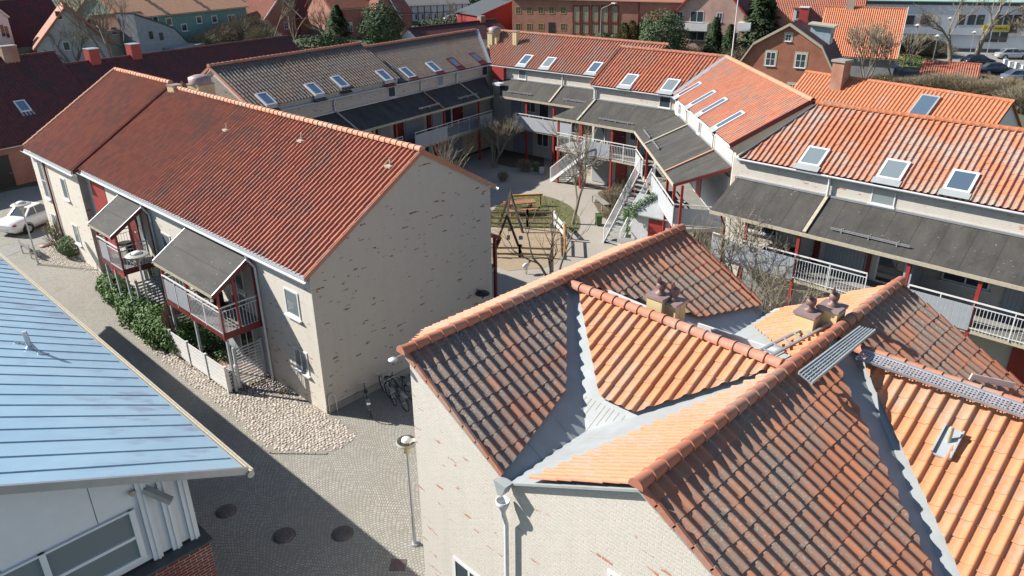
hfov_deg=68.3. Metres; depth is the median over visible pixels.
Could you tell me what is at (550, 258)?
bare tree
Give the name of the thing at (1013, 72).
parked car
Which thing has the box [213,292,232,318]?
garden chair
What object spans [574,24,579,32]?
window
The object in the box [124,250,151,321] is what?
street lamp
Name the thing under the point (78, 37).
bare tree
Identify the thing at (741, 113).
roof window
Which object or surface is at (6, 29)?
window
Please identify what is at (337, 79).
roof window
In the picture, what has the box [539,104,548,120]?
window
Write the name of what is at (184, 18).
green house
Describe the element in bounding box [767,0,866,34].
red roof house
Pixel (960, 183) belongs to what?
roof window
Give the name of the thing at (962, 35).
office building
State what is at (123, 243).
garden chair
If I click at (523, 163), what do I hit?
court shrub
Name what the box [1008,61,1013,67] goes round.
gate pillar
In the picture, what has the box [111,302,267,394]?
terrace soil
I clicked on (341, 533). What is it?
manhole cover
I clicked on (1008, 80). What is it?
bare thicket
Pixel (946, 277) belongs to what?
window
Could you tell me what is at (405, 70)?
roof window
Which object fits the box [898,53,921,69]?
verge grass
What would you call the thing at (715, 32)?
drooping cypress
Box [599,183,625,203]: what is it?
court shrub
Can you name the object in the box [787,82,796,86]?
window
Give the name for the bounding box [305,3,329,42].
bare tree
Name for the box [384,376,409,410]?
bicycle
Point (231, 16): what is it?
window
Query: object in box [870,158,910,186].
roof window
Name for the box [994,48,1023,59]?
parked car
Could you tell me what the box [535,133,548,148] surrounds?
window
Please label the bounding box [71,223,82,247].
window
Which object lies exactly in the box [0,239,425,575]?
cobbled street
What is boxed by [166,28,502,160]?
terraced house
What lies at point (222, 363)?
terrace tiles
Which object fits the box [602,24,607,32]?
window
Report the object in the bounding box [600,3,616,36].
road lamp
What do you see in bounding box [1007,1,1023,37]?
bare tree
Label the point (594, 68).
roof window
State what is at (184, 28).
window
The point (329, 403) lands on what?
steel hoop
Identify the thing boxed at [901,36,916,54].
bare hedge
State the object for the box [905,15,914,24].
window
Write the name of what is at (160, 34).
window
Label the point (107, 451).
community hall
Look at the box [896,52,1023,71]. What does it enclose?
road
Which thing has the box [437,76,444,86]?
window
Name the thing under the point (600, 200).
bench
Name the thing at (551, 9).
window
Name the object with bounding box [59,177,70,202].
window
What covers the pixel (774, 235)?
window
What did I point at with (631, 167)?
window
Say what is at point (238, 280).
window
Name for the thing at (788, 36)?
window
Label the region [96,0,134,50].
bare tree
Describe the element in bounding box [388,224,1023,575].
apartment house
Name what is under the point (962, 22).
window
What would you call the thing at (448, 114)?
window
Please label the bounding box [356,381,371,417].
bicycle
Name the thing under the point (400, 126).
door
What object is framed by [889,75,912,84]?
bare thicket
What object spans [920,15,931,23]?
window
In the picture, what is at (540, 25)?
window
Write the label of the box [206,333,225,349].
garden shrub
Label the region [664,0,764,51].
pink brick flats
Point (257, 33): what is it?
bare hedge
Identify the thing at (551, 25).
door
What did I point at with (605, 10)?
window
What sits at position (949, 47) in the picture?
bare tree
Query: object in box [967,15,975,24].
window
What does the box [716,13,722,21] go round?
window
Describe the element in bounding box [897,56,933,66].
hedge
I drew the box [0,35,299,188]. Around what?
brick range
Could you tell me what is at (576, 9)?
window
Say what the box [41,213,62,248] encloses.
spring shrub
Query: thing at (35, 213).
parked car
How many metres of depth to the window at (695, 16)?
105.60 m
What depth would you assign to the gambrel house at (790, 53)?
83.29 m
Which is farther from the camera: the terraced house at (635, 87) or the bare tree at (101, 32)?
the bare tree at (101, 32)
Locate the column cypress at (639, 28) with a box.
[632,21,644,39]
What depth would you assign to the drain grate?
21.27 m
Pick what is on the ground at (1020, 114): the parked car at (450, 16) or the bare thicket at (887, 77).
the parked car at (450, 16)
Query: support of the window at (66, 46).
in the rendered house at (42, 40)
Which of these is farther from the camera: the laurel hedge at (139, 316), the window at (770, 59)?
the window at (770, 59)
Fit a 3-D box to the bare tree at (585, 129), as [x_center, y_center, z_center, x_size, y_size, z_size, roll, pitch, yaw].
[5.847,-11.385,57.250,2.544,4.589,3.582,-9,26,-17]
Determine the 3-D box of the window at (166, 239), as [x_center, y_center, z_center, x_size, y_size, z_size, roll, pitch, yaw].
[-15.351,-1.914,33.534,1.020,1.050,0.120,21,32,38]
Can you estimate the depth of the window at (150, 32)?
113.01 m
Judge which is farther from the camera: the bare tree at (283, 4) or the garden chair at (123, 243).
the bare tree at (283, 4)
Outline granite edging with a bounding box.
[38,264,326,454]
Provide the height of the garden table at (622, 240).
0.720 m
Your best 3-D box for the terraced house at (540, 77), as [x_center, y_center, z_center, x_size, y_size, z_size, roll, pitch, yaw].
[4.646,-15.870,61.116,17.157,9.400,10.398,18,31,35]
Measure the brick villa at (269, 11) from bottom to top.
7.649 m
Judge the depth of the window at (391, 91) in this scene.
52.94 m
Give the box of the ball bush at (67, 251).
[55,235,79,256]
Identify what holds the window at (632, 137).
in the terraced house at (635, 87)
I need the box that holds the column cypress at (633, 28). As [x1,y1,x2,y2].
[624,20,641,39]
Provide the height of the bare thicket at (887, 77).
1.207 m
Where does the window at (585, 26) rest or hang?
in the brick school
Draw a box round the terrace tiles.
[212,351,261,386]
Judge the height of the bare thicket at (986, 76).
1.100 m
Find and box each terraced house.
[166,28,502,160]
[487,26,669,166]
[553,45,724,193]
[634,55,815,263]
[709,100,1023,383]
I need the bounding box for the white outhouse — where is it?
[114,12,205,54]
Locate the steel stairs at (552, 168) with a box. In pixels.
[550,140,602,181]
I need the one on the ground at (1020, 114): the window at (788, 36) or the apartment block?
the apartment block
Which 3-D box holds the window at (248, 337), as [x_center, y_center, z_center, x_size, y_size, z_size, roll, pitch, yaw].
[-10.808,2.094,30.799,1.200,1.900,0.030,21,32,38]
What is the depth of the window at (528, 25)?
124.59 m
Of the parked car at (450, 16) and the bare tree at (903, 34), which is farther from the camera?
the parked car at (450, 16)
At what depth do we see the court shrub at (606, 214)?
46.72 m
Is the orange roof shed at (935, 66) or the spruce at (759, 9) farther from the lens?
the spruce at (759, 9)
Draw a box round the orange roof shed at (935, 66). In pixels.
[919,60,981,78]
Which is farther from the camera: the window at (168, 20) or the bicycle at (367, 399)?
the window at (168, 20)
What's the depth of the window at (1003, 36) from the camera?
110.99 m
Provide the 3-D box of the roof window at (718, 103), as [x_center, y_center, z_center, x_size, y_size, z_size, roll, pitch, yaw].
[11.163,-10.128,42.302,1.719,0.997,0.840,-1,25,-1]
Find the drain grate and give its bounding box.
[389,559,406,570]
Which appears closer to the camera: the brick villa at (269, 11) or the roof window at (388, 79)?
the roof window at (388, 79)
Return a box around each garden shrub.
[190,336,220,355]
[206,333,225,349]
[212,346,232,361]
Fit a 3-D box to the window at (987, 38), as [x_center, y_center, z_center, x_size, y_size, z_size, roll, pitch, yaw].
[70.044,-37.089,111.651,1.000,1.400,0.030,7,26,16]
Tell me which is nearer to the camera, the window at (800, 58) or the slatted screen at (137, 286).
the slatted screen at (137, 286)
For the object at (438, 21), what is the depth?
147.06 m
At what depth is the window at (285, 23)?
136.89 m
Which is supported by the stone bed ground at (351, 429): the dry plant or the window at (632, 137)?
the dry plant
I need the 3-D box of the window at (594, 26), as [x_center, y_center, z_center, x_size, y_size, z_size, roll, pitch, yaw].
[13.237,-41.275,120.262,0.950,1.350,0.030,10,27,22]
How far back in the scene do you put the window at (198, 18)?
125.52 m
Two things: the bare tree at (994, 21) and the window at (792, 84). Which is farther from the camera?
the bare tree at (994, 21)
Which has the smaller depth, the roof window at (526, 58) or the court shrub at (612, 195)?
the court shrub at (612, 195)
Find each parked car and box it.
[0,202,48,233]
[444,14,456,18]
[960,54,995,63]
[980,62,1013,74]
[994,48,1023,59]
[1000,69,1023,80]
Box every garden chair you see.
[118,240,130,258]
[126,241,144,261]
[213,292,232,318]
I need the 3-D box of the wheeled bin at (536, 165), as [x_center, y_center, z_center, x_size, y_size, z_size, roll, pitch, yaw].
[1.834,-9.143,56.971,0.390,0.718,0.491,-2,25,-4]
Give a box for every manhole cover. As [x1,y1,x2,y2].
[39,243,51,247]
[215,504,236,518]
[272,527,295,543]
[331,526,353,541]
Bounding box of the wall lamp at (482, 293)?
[475,289,489,298]
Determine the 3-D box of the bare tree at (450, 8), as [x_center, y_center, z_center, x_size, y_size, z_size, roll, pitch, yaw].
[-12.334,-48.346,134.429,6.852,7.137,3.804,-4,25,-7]
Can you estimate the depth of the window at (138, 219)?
35.21 m
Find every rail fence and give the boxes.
[491,209,553,226]
[491,244,550,256]
[563,223,565,254]
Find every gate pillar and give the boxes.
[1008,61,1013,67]
[1014,62,1020,68]
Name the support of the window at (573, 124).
in the terraced house at (540, 77)
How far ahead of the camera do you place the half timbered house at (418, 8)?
163.20 m
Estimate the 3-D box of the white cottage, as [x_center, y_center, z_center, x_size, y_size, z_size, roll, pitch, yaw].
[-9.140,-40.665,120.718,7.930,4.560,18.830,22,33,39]
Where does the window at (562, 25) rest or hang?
in the brick school
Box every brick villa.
[245,0,309,36]
[305,0,413,37]
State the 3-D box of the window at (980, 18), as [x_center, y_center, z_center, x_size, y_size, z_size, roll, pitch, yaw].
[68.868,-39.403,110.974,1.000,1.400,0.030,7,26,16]
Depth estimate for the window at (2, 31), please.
106.71 m
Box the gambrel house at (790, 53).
[740,6,849,86]
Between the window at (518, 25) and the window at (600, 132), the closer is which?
the window at (600, 132)
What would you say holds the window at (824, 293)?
in the terraced house at (930, 208)
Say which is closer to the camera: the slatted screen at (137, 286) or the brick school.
the slatted screen at (137, 286)
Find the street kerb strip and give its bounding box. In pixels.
[0,232,50,256]
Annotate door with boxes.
[130,218,141,249]
[394,122,404,140]
[433,143,441,156]
[455,106,462,122]
[548,22,554,33]
[554,137,561,160]
[613,130,625,150]
[614,163,626,185]
[647,219,662,236]
[695,179,701,197]
[1006,346,1023,383]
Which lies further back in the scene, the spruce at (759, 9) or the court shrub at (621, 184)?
the spruce at (759, 9)
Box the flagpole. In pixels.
[731,0,737,55]
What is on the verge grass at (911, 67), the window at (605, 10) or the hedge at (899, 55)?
the hedge at (899, 55)
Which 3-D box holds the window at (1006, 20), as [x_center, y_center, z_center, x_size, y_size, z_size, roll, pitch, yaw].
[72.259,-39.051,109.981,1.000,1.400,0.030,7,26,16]
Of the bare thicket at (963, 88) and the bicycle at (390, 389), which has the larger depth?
the bare thicket at (963, 88)
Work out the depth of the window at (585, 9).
119.95 m
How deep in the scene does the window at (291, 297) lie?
27.19 m
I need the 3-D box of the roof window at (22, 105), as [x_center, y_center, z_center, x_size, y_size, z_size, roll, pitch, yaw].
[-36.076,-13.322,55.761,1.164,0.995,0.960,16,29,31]
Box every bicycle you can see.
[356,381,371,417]
[375,370,396,405]
[384,368,411,399]
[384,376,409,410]
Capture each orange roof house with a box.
[794,58,1021,126]
[822,0,908,76]
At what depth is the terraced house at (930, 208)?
30.86 m
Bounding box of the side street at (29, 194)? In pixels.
[0,186,49,245]
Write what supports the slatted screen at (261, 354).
on the stone bed ground at (351, 429)
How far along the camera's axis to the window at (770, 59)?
84.31 m
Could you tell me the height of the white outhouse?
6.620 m
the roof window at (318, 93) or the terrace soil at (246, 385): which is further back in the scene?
the roof window at (318, 93)
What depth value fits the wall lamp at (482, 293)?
32.05 m
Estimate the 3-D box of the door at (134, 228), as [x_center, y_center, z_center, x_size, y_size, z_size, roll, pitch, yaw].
[-17.828,-2.702,35.652,0.800,2.000,0.122,21,32,38]
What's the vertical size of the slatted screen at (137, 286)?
1.950 m
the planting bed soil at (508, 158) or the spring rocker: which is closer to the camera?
the spring rocker
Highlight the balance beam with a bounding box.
[511,193,542,206]
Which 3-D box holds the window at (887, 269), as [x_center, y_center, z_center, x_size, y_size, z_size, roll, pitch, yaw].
[15.859,-1.091,31.351,1.300,2.100,0.030,21,33,39]
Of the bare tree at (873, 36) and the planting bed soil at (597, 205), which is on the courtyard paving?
the planting bed soil at (597, 205)
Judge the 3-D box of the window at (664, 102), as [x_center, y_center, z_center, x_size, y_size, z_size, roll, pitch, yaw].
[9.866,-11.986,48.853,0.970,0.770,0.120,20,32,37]
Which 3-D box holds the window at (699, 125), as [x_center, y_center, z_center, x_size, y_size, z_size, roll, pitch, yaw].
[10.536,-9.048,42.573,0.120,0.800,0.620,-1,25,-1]
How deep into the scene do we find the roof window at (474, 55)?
60.65 m
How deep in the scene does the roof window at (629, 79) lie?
50.62 m
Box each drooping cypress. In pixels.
[702,17,722,53]
[718,24,738,57]
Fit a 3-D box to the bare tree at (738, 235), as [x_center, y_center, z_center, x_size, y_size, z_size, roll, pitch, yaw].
[10.457,-1.322,33.968,6.521,5.806,5.523,-1,25,-1]
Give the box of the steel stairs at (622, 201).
[603,158,655,244]
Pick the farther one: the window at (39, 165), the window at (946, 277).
the window at (39, 165)
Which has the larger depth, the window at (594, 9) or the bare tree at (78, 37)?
the window at (594, 9)
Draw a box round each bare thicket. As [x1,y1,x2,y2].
[868,72,903,81]
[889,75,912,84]
[896,74,943,88]
[910,71,955,88]
[923,70,985,90]
[943,76,1004,95]
[971,75,1012,96]
[979,72,999,79]
[987,74,1023,93]
[994,82,1023,112]
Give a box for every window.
[0,24,5,37]
[3,26,10,38]
[13,99,35,115]
[36,161,51,200]
[50,212,60,236]
[54,11,62,19]
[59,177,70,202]
[62,42,71,50]
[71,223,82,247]
[136,214,147,250]
[143,268,158,298]
[149,31,153,38]
[159,32,163,40]
[160,231,170,247]
[165,18,173,25]
[181,23,187,31]
[196,16,202,23]
[211,15,217,23]
[227,14,235,22]
[228,270,248,311]
[239,330,257,363]
[254,92,280,110]
[283,286,302,322]
[284,22,288,29]
[292,345,310,378]
[303,82,327,101]
[330,75,352,93]
[347,22,353,31]
[375,69,395,86]
[388,87,396,98]
[398,67,419,80]
[425,61,445,74]
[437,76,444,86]
[445,109,451,127]
[446,57,465,69]
[453,556,478,575]
[468,52,486,63]
[481,66,488,76]
[514,54,533,67]
[516,6,520,13]
[516,23,520,30]
[517,70,525,80]
[523,102,535,113]
[526,6,531,13]
[526,23,531,30]
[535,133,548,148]
[538,6,543,13]
[538,23,543,30]
[538,57,556,69]
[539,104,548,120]
[549,6,554,13]
[560,6,565,13]
[560,23,565,30]
[568,108,578,130]
[574,7,579,20]
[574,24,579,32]
[583,7,588,20]
[583,24,588,32]
[583,61,603,75]
[592,7,597,21]
[592,24,597,32]
[593,126,605,143]
[602,7,607,21]
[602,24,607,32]
[607,568,618,575]
[611,7,617,21]
[611,24,617,32]
[616,73,639,89]
[628,133,640,142]
[628,165,641,179]
[656,78,680,94]
[657,97,670,109]
[672,81,701,99]
[684,90,716,108]
[690,11,703,22]
[690,31,704,40]
[693,97,728,117]
[696,122,700,135]
[708,110,745,132]
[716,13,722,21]
[748,224,777,238]
[763,50,777,66]
[783,32,793,41]
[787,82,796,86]
[792,145,830,171]
[793,51,808,68]
[821,291,829,297]
[867,187,896,209]
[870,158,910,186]
[873,256,905,283]
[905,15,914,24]
[908,94,940,114]
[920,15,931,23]
[937,168,980,199]
[938,272,990,292]
[957,15,965,24]
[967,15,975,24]
[976,15,984,24]
[982,32,990,41]
[990,32,999,41]
[996,15,1003,24]
[999,32,1008,41]
[1003,15,1012,24]
[1009,23,1018,32]
[1012,15,1021,24]
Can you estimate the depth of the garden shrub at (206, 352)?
31.80 m
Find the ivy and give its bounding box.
[622,192,657,237]
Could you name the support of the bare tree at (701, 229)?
on the courtyard paving
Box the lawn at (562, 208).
[491,196,579,233]
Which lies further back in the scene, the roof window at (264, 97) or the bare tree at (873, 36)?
the bare tree at (873, 36)
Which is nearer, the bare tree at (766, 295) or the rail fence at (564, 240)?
the bare tree at (766, 295)
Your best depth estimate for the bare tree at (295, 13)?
115.30 m
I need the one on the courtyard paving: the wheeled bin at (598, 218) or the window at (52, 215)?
the wheeled bin at (598, 218)
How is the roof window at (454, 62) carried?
in the terraced house at (417, 90)
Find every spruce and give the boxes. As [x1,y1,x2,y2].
[321,4,359,46]
[735,0,782,51]
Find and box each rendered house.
[0,0,55,51]
[33,1,113,62]
[87,11,145,56]
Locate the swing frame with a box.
[497,192,523,255]
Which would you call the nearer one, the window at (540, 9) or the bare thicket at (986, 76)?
the bare thicket at (986, 76)
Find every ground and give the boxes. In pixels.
[0,0,1023,244]
[39,242,355,453]
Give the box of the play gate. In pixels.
[553,211,564,233]
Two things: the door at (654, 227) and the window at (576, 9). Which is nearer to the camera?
the door at (654, 227)
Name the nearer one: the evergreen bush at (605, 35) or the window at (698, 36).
the window at (698, 36)
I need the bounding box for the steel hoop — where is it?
[328,393,337,413]
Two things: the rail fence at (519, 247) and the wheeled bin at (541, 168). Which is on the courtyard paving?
the wheeled bin at (541, 168)
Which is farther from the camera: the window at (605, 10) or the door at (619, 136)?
the window at (605, 10)
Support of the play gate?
on the play sand
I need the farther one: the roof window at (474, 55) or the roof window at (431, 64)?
the roof window at (474, 55)
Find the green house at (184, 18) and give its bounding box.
[76,0,248,40]
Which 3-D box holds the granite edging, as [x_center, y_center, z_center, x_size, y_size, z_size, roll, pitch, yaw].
[-16.024,2.163,33.700,2.335,0.050,25.809,-23,33,-40]
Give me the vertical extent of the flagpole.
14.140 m
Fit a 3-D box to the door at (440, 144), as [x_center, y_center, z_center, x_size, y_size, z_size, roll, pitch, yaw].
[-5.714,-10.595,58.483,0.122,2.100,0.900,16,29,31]
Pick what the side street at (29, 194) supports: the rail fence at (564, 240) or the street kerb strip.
the street kerb strip
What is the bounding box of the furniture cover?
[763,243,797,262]
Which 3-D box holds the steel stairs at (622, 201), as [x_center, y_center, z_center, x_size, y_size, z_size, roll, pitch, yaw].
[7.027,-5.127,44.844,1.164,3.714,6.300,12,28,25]
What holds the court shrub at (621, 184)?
on the planting bed soil at (597, 205)
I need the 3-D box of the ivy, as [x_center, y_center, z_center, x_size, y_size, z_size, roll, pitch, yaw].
[6.841,-3.850,42.606,2.333,3.130,1.878,-23,33,-40]
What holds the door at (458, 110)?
in the terraced house at (417, 90)
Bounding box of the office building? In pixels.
[867,0,1023,52]
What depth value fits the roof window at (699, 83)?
47.13 m
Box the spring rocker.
[523,260,530,267]
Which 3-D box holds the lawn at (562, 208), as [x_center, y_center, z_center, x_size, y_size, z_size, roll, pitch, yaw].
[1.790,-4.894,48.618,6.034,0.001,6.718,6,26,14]
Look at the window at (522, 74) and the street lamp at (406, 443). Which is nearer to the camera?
the street lamp at (406, 443)
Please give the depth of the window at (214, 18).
128.15 m
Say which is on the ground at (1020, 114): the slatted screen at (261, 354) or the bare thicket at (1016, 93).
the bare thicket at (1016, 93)
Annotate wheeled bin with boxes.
[534,161,538,170]
[539,164,543,173]
[595,213,602,224]
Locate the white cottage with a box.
[396,15,506,43]
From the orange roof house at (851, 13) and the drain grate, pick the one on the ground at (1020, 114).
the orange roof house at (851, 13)
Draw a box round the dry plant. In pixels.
[277,385,292,395]
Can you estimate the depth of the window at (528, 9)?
123.49 m
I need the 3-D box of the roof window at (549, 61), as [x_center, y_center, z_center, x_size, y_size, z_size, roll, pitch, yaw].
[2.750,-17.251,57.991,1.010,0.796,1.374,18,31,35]
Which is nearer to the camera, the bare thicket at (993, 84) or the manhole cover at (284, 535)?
the manhole cover at (284, 535)
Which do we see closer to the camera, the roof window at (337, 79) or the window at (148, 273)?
the window at (148, 273)
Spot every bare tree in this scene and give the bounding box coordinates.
[48,12,96,61]
[52,0,116,57]
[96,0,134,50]
[274,0,297,35]
[274,0,319,44]
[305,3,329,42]
[424,0,459,25]
[429,131,471,166]
[475,110,523,167]
[491,190,595,275]
[536,113,615,223]
[569,122,591,166]
[686,208,722,249]
[689,197,830,296]
[738,247,823,312]
[844,17,907,78]
[868,24,938,76]
[913,0,981,60]
[974,0,1023,53]
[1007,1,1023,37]
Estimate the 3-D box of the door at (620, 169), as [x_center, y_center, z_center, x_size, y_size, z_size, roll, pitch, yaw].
[7.586,-8.098,52.838,0.900,2.100,0.122,20,32,37]
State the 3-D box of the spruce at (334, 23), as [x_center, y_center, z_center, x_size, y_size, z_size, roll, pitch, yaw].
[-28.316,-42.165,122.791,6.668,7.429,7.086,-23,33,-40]
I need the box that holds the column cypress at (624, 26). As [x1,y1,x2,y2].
[615,22,630,39]
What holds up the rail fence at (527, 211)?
on the lawn at (562, 208)
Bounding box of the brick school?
[512,0,684,39]
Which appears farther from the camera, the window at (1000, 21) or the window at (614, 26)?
the window at (614, 26)
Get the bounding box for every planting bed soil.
[493,148,543,167]
[594,186,627,219]
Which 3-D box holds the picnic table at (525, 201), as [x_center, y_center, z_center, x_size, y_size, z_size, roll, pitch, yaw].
[0.491,-5.181,48.442,2.000,0.750,1.780,-7,26,-13]
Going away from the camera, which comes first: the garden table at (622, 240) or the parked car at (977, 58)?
the garden table at (622, 240)
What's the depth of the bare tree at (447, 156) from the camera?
48.53 m
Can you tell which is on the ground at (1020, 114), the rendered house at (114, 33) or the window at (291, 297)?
the rendered house at (114, 33)
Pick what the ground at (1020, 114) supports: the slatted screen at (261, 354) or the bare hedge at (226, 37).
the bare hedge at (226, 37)
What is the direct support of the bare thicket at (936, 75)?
on the ground at (1020, 114)
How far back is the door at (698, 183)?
42.82 m
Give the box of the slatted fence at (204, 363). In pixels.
[167,329,230,392]
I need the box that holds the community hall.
[0,253,254,575]
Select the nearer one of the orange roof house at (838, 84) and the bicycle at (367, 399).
the bicycle at (367, 399)
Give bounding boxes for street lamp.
[10,201,40,264]
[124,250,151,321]
[395,435,418,546]
[908,24,921,68]
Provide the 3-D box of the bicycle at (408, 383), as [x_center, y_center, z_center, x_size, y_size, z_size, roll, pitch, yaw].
[-4.297,3.694,28.939,1.768,1.060,0.581,16,35,32]
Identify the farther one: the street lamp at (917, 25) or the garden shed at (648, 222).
the street lamp at (917, 25)
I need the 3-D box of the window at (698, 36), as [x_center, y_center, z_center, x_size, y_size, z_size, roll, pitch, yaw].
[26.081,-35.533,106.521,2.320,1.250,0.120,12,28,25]
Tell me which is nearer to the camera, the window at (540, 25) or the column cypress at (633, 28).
the column cypress at (633, 28)
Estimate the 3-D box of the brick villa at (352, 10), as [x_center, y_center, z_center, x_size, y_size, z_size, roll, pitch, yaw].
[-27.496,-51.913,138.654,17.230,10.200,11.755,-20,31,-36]
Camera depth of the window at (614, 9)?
118.19 m
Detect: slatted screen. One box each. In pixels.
[134,274,165,303]
[169,313,202,331]
[226,365,240,391]
[231,337,267,386]
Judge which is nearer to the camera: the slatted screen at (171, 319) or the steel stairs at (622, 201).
the slatted screen at (171, 319)
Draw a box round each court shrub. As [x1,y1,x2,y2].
[497,169,510,181]
[516,158,533,171]
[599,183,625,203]
[601,205,620,220]
[612,173,633,193]
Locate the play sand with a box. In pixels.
[491,227,563,270]
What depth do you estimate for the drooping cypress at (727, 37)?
101.65 m
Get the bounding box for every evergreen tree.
[357,0,405,44]
[638,8,693,50]
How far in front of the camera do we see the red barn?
130.96 m
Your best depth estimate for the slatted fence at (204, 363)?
30.39 m
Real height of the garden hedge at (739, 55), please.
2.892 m
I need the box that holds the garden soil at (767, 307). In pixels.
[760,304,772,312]
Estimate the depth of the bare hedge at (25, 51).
106.16 m
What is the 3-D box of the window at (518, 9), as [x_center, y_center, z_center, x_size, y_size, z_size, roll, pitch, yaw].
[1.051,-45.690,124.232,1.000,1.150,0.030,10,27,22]
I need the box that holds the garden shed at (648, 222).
[630,193,686,239]
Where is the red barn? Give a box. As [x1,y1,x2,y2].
[455,0,511,29]
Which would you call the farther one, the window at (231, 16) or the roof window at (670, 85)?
the window at (231, 16)
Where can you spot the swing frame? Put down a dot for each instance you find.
(507, 217)
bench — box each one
[17,240,39,258]
[592,194,609,210]
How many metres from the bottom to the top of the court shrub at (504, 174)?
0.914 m
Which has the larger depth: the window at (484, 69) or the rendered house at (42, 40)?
the rendered house at (42, 40)
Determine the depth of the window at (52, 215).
43.15 m
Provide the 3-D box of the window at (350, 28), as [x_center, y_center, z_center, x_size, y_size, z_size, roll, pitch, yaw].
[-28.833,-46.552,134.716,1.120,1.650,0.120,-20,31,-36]
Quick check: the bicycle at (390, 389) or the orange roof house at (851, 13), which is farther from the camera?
the orange roof house at (851, 13)
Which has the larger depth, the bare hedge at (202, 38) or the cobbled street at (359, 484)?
the bare hedge at (202, 38)
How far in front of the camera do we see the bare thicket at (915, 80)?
84.40 m
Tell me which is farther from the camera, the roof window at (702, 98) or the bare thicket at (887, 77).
the bare thicket at (887, 77)
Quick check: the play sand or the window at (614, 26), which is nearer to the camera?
the play sand
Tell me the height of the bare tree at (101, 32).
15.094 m
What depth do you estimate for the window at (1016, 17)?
109.56 m
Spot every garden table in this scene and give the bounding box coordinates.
[197,292,214,311]
[617,238,634,243]
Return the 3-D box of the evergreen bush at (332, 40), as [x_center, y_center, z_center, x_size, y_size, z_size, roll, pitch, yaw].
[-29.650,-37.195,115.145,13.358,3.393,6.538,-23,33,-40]
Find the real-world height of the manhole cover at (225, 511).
0.018 m
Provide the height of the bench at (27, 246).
0.820 m
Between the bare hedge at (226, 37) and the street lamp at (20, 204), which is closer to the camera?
the street lamp at (20, 204)
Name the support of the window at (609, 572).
in the apartment house at (676, 400)
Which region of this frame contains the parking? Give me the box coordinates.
[865,69,1022,81]
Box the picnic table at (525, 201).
[501,199,537,215]
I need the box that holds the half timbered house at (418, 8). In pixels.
[405,0,469,20]
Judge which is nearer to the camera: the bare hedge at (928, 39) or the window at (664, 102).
the window at (664, 102)
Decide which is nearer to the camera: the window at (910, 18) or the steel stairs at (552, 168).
the steel stairs at (552, 168)
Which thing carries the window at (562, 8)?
in the brick school
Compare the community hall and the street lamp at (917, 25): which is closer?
the community hall
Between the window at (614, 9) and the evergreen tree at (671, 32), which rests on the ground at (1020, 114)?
the evergreen tree at (671, 32)
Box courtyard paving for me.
[451,149,691,298]
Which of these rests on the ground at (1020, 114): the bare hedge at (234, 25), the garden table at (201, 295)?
the bare hedge at (234, 25)
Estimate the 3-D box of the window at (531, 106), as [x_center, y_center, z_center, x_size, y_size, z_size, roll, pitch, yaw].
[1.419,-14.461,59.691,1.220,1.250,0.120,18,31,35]
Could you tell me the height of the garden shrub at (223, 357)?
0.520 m
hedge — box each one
[18,46,36,53]
[95,270,218,353]
[186,31,226,44]
[196,25,242,42]
[212,16,253,41]
[230,12,274,37]
[242,24,281,39]
[683,45,716,53]
[720,45,746,59]
[897,53,919,61]
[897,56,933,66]
[901,32,952,54]
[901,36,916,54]
[909,38,958,57]
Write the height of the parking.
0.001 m
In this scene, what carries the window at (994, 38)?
in the office building
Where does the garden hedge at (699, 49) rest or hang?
on the ground at (1020, 114)
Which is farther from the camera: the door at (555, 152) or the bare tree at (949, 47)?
the bare tree at (949, 47)
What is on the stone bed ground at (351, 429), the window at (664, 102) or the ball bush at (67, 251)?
the ball bush at (67, 251)
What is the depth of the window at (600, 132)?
53.02 m
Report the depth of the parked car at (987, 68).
94.24 m
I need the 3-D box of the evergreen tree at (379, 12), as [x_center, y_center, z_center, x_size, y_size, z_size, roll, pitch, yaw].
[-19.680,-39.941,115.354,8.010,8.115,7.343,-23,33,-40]
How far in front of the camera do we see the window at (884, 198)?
30.87 m
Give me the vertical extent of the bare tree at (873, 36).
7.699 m
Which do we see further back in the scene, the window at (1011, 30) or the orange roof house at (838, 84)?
the window at (1011, 30)
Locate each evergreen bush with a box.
[291,32,355,49]
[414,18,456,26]
[593,31,610,37]
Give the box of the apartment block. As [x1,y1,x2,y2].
[21,67,501,413]
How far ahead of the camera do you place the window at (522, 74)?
59.27 m
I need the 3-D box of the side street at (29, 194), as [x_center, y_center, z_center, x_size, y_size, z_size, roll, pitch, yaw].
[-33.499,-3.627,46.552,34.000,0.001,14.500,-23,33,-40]

